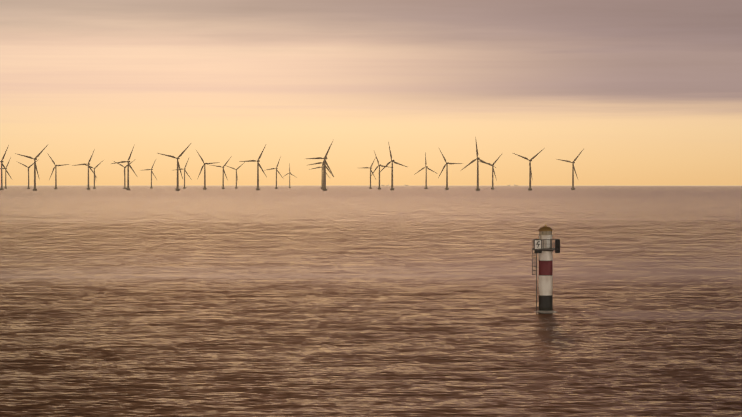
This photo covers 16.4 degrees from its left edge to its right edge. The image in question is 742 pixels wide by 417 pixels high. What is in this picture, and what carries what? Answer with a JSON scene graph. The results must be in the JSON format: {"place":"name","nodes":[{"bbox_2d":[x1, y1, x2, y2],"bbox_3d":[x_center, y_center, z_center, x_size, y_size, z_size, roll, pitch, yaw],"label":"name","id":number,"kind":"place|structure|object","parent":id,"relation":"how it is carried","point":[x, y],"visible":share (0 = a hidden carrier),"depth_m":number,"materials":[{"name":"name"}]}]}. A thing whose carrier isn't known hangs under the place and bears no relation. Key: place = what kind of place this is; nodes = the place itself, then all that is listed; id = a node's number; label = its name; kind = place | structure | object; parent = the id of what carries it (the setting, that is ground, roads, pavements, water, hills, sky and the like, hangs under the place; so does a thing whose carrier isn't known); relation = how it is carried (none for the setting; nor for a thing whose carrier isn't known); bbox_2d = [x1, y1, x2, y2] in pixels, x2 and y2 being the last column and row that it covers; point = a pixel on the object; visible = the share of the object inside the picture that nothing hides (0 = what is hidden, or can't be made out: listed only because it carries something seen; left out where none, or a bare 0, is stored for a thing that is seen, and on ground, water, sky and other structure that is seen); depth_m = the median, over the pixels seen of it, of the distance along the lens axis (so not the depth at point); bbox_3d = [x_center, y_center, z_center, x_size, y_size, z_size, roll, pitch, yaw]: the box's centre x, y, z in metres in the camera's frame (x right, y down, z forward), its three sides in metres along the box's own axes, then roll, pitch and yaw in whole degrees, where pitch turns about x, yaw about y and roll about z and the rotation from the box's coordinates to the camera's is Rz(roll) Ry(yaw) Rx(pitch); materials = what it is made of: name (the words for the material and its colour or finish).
{"place":"outdoors","nodes":[
{"label":"outdoors","id":0,"kind":"place"},
{"bbox_2d":[0,185,741,416],"bbox_3d":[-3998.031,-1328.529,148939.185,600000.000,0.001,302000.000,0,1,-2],"label":"sea","id":1,"kind":"structure","parent":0,"point":[272,301],"depth_m":286.03,"materials":[{"name":"liquid"}]},
{"bbox_2d":[0,145,10,189],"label":"wind turbine","id":2,"kind":"object","parent":1,"relation":"on","point":[1,188],"visible":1,"depth_m":6750.47,"materials":[{"name":"paint"}]},
{"bbox_2d":[0,158,11,188],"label":"wind turbine","id":3,"kind":"object","parent":1,"relation":"on","point":[5,174],"visible":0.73,"depth_m":9591.60,"materials":[{"name":"paint"}]},
{"bbox_2d":[16,159,38,188],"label":"wind turbine","id":4,"kind":"object","parent":1,"relation":"on","point":[28,187],"visible":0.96,"depth_m":8943.68,"materials":[{"name":"paint"}]},
{"bbox_2d":[17,145,47,190],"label":"wind turbine","id":5,"kind":"object","parent":1,"relation":"on","point":[35,170],"visible":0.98,"depth_m":6072.28,"materials":[{"name":"paint"}]},
{"bbox_2d":[47,153,68,188],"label":"wind turbine","id":6,"kind":"object","parent":1,"relation":"on","point":[55,172],"visible":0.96,"depth_m":8075.01,"materials":[{"name":"paint"}]},
{"bbox_2d":[72,149,95,189],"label":"wind turbine","id":7,"kind":"object","parent":1,"relation":"on","point":[88,164],"visible":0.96,"depth_m":7526.23,"materials":[{"name":"paint"}]},
{"bbox_2d":[86,163,99,188],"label":"wind turbine","id":8,"kind":"object","parent":1,"relation":"on","point":[94,175],"visible":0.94,"depth_m":9463.23,"materials":[{"name":"paint"}]},
{"bbox_2d":[111,144,136,189],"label":"wind turbine","id":9,"kind":"object","parent":1,"relation":"on","point":[129,165],"visible":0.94,"depth_m":6760.99,"materials":[{"name":"paint"}]},
{"bbox_2d":[114,159,135,188],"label":"wind turbine","id":10,"kind":"object","parent":1,"relation":"on","point":[125,187],"visible":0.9,"depth_m":8835.04,"materials":[{"name":"paint"}]},
{"bbox_2d":[145,162,155,188],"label":"wind turbine","id":11,"kind":"object","parent":1,"relation":"on","point":[151,169],"visible":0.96,"depth_m":10197.44,"materials":[{"name":"paint"}]},
{"bbox_2d":[158,145,189,190],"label":"wind turbine","id":12,"kind":"object","parent":1,"relation":"on","point":[178,169],"visible":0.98,"depth_m":5918.26,"materials":[{"name":"paint"}]},
{"bbox_2d":[176,158,191,188],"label":"wind turbine","id":13,"kind":"object","parent":1,"relation":"on","point":[184,187],"visible":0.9,"depth_m":9750.70,"materials":[{"name":"paint"}]},
{"bbox_2d":[196,150,219,189],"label":"wind turbine","id":14,"kind":"object","parent":1,"relation":"on","point":[204,188],"visible":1,"depth_m":7368.36,"materials":[{"name":"paint"}]},
{"bbox_2d":[211,156,231,188],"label":"wind turbine","id":15,"kind":"object","parent":1,"relation":"on","point":[222,187],"visible":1,"depth_m":8844.27,"materials":[{"name":"paint"}]},
{"bbox_2d":[225,162,244,188],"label":"wind turbine","id":16,"kind":"object","parent":1,"relation":"on","point":[236,187],"visible":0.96,"depth_m":10205.94,"materials":[{"name":"paint"}]},
{"bbox_2d":[239,145,266,189],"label":"wind turbine","id":17,"kind":"object","parent":1,"relation":"on","point":[258,164],"visible":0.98,"depth_m":6569.11,"materials":[{"name":"paint"}]},
{"bbox_2d":[267,159,282,188],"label":"wind turbine","id":18,"kind":"object","parent":1,"relation":"on","point":[276,168],"visible":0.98,"depth_m":9481.15,"materials":[{"name":"paint"}]},
{"bbox_2d":[283,163,296,187],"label":"wind turbine","id":19,"kind":"object","parent":1,"relation":"on","point":[289,173],"visible":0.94,"depth_m":12766.45,"materials":[{"name":"paint"}]},
{"bbox_2d":[309,163,329,188],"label":"wind turbine","id":20,"kind":"object","parent":1,"relation":"on","point":[321,187],"visible":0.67,"depth_m":8737.05,"materials":[{"name":"paint"}]},
{"bbox_2d":[307,139,333,190],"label":"wind turbine","id":21,"kind":"object","parent":1,"relation":"on","point":[325,164],"visible":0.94,"depth_m":5927.61,"materials":[{"name":"paint"}]},
{"bbox_2d":[309,146,333,188],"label":"wind turbine","id":22,"kind":"object","parent":1,"relation":"on","point":[323,170],"visible":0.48,"depth_m":7063.23,"materials":[{"name":"paint"}]},
{"bbox_2d":[363,157,375,188],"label":"wind turbine","id":23,"kind":"object","parent":1,"relation":"on","point":[370,173],"visible":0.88,"depth_m":9226.68,"materials":[{"name":"paint"}]},
{"bbox_2d":[370,152,391,189],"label":"wind turbine","id":24,"kind":"object","parent":1,"relation":"on","point":[379,188],"visible":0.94,"depth_m":7908.90,"materials":[{"name":"paint"}]},
{"bbox_2d":[379,142,406,189],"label":"wind turbine","id":25,"kind":"object","parent":1,"relation":"on","point":[388,163],"visible":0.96,"depth_m":6513.63,"materials":[{"name":"paint"}]},
{"bbox_2d":[414,152,437,188],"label":"wind turbine","id":26,"kind":"object","parent":1,"relation":"on","point":[425,187],"visible":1,"depth_m":8632.60,"materials":[{"name":"paint"}]},
{"bbox_2d":[438,149,462,189],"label":"wind turbine","id":27,"kind":"object","parent":1,"relation":"on","point":[446,165],"visible":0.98,"depth_m":7226.50,"materials":[{"name":"paint"}]},
{"bbox_2d":[462,137,495,190],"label":"wind turbine","id":28,"kind":"object","parent":1,"relation":"on","point":[472,161],"visible":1,"depth_m":5937.00,"materials":[{"name":"paint"}]},
{"bbox_2d":[479,154,501,189],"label":"wind turbine","id":29,"kind":"object","parent":1,"relation":"on","point":[492,188],"visible":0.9,"depth_m":7824.16,"materials":[{"name":"paint"}]},
{"bbox_2d":[513,150,541,190],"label":"wind turbine","id":30,"kind":"object","parent":1,"relation":"on","point":[530,176],"visible":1,"depth_m":6397.36,"materials":[{"name":"paint"}]},
{"bbox_2d":[532,224,559,313],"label":"light beacon","id":31,"kind":"object","parent":1,"relation":"on","point":[542,246],"visible":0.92,"depth_m":258.81,"materials":[{"name":"white metal"}]},
{"bbox_2d":[557,150,582,189],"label":"wind turbine","id":32,"kind":"object","parent":1,"relation":"on","point":[573,170],"visible":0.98,"depth_m":7007.18,"materials":[{"name":"paint"}]},
{"bbox_2d":[0,0,741,184],"label":"sky","id":33,"kind":"structure","parent":0,"point":[649,92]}
]}

